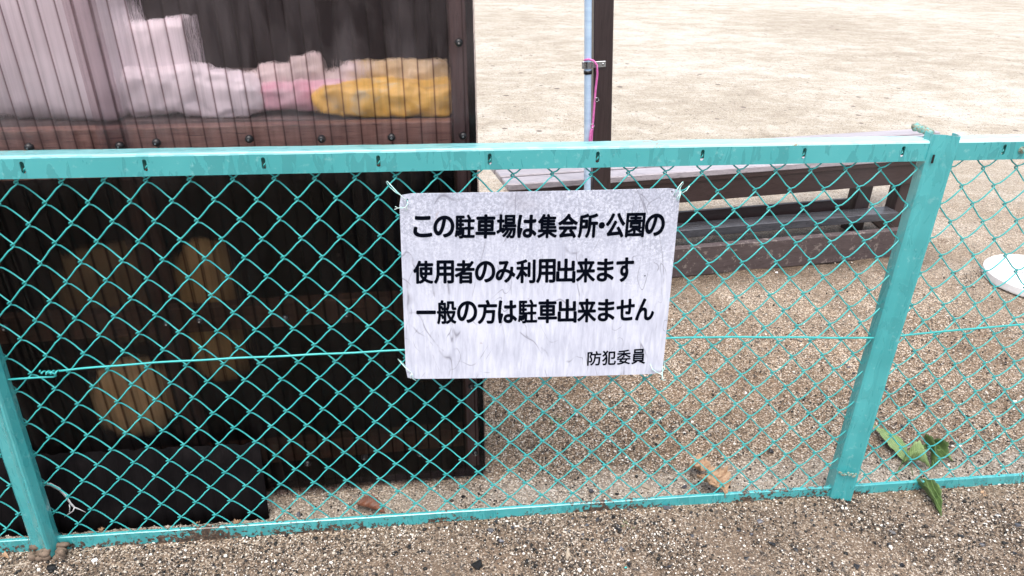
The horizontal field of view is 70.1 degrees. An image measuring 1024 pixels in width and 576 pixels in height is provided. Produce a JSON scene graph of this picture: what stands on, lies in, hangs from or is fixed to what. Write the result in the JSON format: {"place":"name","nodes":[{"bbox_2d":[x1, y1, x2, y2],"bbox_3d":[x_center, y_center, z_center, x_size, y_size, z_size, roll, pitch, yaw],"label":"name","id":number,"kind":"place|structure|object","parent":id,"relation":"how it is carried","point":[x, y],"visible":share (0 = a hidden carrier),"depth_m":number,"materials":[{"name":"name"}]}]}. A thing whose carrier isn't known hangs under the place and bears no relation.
{"place":"outdoors","nodes":[
{"label":"outdoors","id":0,"kind":"place"},
{"bbox_2d":[0,0,1023,575],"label":"ground","id":1,"kind":"structure","parent":0,"point":[730,68],"depth_m":2.81,"materials":[{"name":"beige stone"}]},
{"bbox_2d":[0,551,8,558],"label":"brown leaf","id":2,"kind":"object","parent":1,"relation":"on","point":[4,554],"visible":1,"depth_m":1.77,"materials":[{"name":"brown plant"}]},
{"bbox_2d":[46,564,55,570],"bbox_3d":[-1.104,0.670,1.746,0.024,0.011,0.018,-2,27,-6],"label":"stone lump","id":3,"kind":"object","parent":1,"relation":"on","point":[51,567],"visible":1,"depth_m":1.74,"materials":[{"name":"black stone"}]},
{"bbox_2d":[67,545,119,555],"bbox_3d":[-1.027,0.646,1.802,0.143,0.002,0.006,-7,28,-16],"label":"straw","id":4,"kind":"object","parent":1,"relation":"on","point":[93,549],"visible":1,"depth_m":1.80,"materials":[{"name":"beige plant"}]},
{"bbox_2d":[0,442,268,536],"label":"leaning sheet","id":5,"kind":"object","parent":1,"relation":"on","point":[189,460],"visible":0.66,"depth_m":1.84,"materials":[{"name":"black plastic"}]},
{"bbox_2d":[0,0,485,494],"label":"storage shed","id":6,"kind":"structure","parent":1,"relation":"on","point":[105,74],"depth_m":1.61,"materials":[{"name":"black plastic"}]},
{"bbox_2d":[356,494,384,512],"bbox_3d":[-0.374,0.574,1.932,0.081,0.038,0.046,-2,27,-6],"label":"brown leaf","id":7,"kind":"object","parent":1,"relation":"on","point":[367,501],"visible":0.94,"depth_m":1.94,"materials":[{"name":"brown plant"}]},
{"bbox_2d":[471,559,482,568],"bbox_3d":[-0.085,0.675,1.772,0.030,0.016,0.027,-9,28,-19],"label":"black stone","id":8,"kind":"object","parent":1,"relation":"on","point":[477,564],"visible":1,"depth_m":1.77,"materials":[{"name":"stone"}]},
{"bbox_2d":[0,122,1023,561],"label":"chain link fence","id":9,"kind":"object","parent":1,"relation":"on","point":[932,154],"visible":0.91,"depth_m":1.67,"materials":[{"name":"green metal"}]},
{"bbox_2d":[43,483,85,516],"bbox_3d":[-1.103,0.519,1.795,0.082,0.115,0.004,-2,27,-6],"label":"plastic strap","id":10,"kind":"object","parent":9,"relation":"hanging from","point":[69,501],"visible":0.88,"depth_m":1.80,"materials":[{"name":"white plastic"}]},
{"bbox_2d":[386,181,689,380],"bbox_3d":[0.057,0.001,1.633,0.644,0.503,0.034,-2,25,-6],"label":"notice sign","id":11,"kind":"object","parent":9,"relation":"attached to","point":[536,284],"visible":1,"depth_m":1.62,"materials":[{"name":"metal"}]},
{"bbox_2d":[566,546,570,559],"bbox_3d":[0.137,0.657,1.811,0.013,0.010,0.038,-2,27,-6],"label":"pale stone","id":12,"kind":"object","parent":1,"relation":"on","point":[568,555],"visible":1,"depth_m":1.80,"materials":[{"name":"beige stone"}]},
{"bbox_2d":[591,0,613,189],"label":"shelter post","id":13,"kind":"object","parent":1,"relation":"on","point":[602,27],"depth_m":2.71,"materials":[{"name":"brown metal"}]},
{"bbox_2d":[582,0,605,189],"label":"drain pipe","id":14,"kind":"object","parent":13,"relation":"attached to","point":[588,65],"visible":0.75,"depth_m":2.69,"materials":[{"name":"grey metal"}]},
{"bbox_2d":[584,58,598,140],"bbox_3d":[0.291,-0.675,2.737,0.067,0.361,0.019,3,27,3],"label":"pink string","id":15,"kind":"object","parent":14,"relation":"hanging from","point":[593,115],"visible":0.95,"depth_m":2.73,"materials":[{"name":"fabric"}]},
{"bbox_2d":[641,483,649,489],"bbox_3d":[0.370,0.550,2.020,0.028,0.009,0.017,5,27,7],"label":"pale stone","id":16,"kind":"object","parent":1,"relation":"on","point":[646,485],"visible":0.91,"depth_m":2.02,"materials":[{"name":"beige stone"}]},
{"bbox_2d":[688,453,710,471],"bbox_3d":[0.531,0.500,2.066,0.059,0.044,0.070,-2,27,-6],"label":"brown leaf","id":17,"kind":"object","parent":1,"relation":"on","point":[705,462],"visible":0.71,"depth_m":2.07,"materials":[{"name":"brown plant"}]},
{"bbox_2d":[697,466,731,496],"bbox_3d":[0.551,0.519,1.990,0.092,0.059,0.085,12,29,20],"label":"brown leaf","id":18,"kind":"object","parent":1,"relation":"on","point":[723,475],"visible":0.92,"depth_m":1.99,"materials":[{"name":"brown plant"}]},
{"bbox_2d":[489,129,939,238],"bbox_3d":[1.140,-0.463,3.634,2.530,0.432,0.443,-6,28,-14],"label":"wooden bench","id":19,"kind":"object","parent":1,"relation":"on","point":[852,209],"visible":0.36,"depth_m":3.48,"materials":[{"name":"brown wood"}]},
{"bbox_2d":[672,227,897,277],"bbox_3d":[0.923,-0.135,3.278,1.972,0.142,0.035,-5,28,-13],"label":"edging board","id":20,"kind":"object","parent":1,"relation":"on","point":[845,244],"visible":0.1,"depth_m":3.33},
{"bbox_2d":[873,425,907,459],"bbox_3d":[1.151,0.462,2.217,0.056,0.023,0.182,-2,27,-6],"label":"green leaf","id":21,"kind":"object","parent":1,"relation":"on","point":[891,442],"visible":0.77,"depth_m":2.20,"materials":[{"name":"green plant"}]},
{"bbox_2d":[896,454,912,475],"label":"weed stem","id":22,"kind":"object","parent":1,"relation":"on","point":[906,464],"visible":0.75,"depth_m":2.10,"materials":[{"name":"green plant"}]},
{"bbox_2d":[904,440,929,467],"bbox_3d":[1.173,0.484,2.112,0.066,0.078,0.061,-2,27,-6],"label":"green leaf","id":23,"kind":"object","parent":22,"relation":"on","point":[916,449],"visible":0.88,"depth_m":2.11,"materials":[{"name":"green plant"}]},
{"bbox_2d":[913,478,942,515],"bbox_3d":[1.140,0.562,1.988,0.039,0.062,0.126,-2,27,-6],"label":"green leaf","id":24,"kind":"object","parent":1,"relation":"on","point":[932,489],"visible":0.96,"depth_m":1.98,"materials":[{"name":"green plant"}]},
{"bbox_2d":[924,433,948,469],"bbox_3d":[1.231,0.468,2.134,0.049,0.088,0.086,-2,27,-6],"label":"green leaf","id":25,"kind":"object","parent":1,"relation":"on","point":[942,445],"visible":0.74,"depth_m":2.12,"materials":[{"name":"green plant"}]},
{"bbox_2d":[923,443,952,461],"bbox_3d":[1.252,0.485,2.149,0.106,0.054,0.035,5,27,8],"label":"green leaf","id":26,"kind":"object","parent":1,"relation":"on","point":[925,445],"visible":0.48,"depth_m":2.15,"materials":[{"name":"green plant"}]},
{"bbox_2d":[981,254,1023,296],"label":"parasol base","id":27,"kind":"object","parent":1,"relation":"on","point":[1001,272],"visible":0.82,"depth_m":3.27,"materials":[{"name":"white plastic"}]},
{"bbox_2d":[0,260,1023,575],"bbox_3d":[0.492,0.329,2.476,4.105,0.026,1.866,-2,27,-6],"label":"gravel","id":28,"kind":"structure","parent":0,"point":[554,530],"depth_m":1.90,"materials":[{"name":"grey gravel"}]}
]}

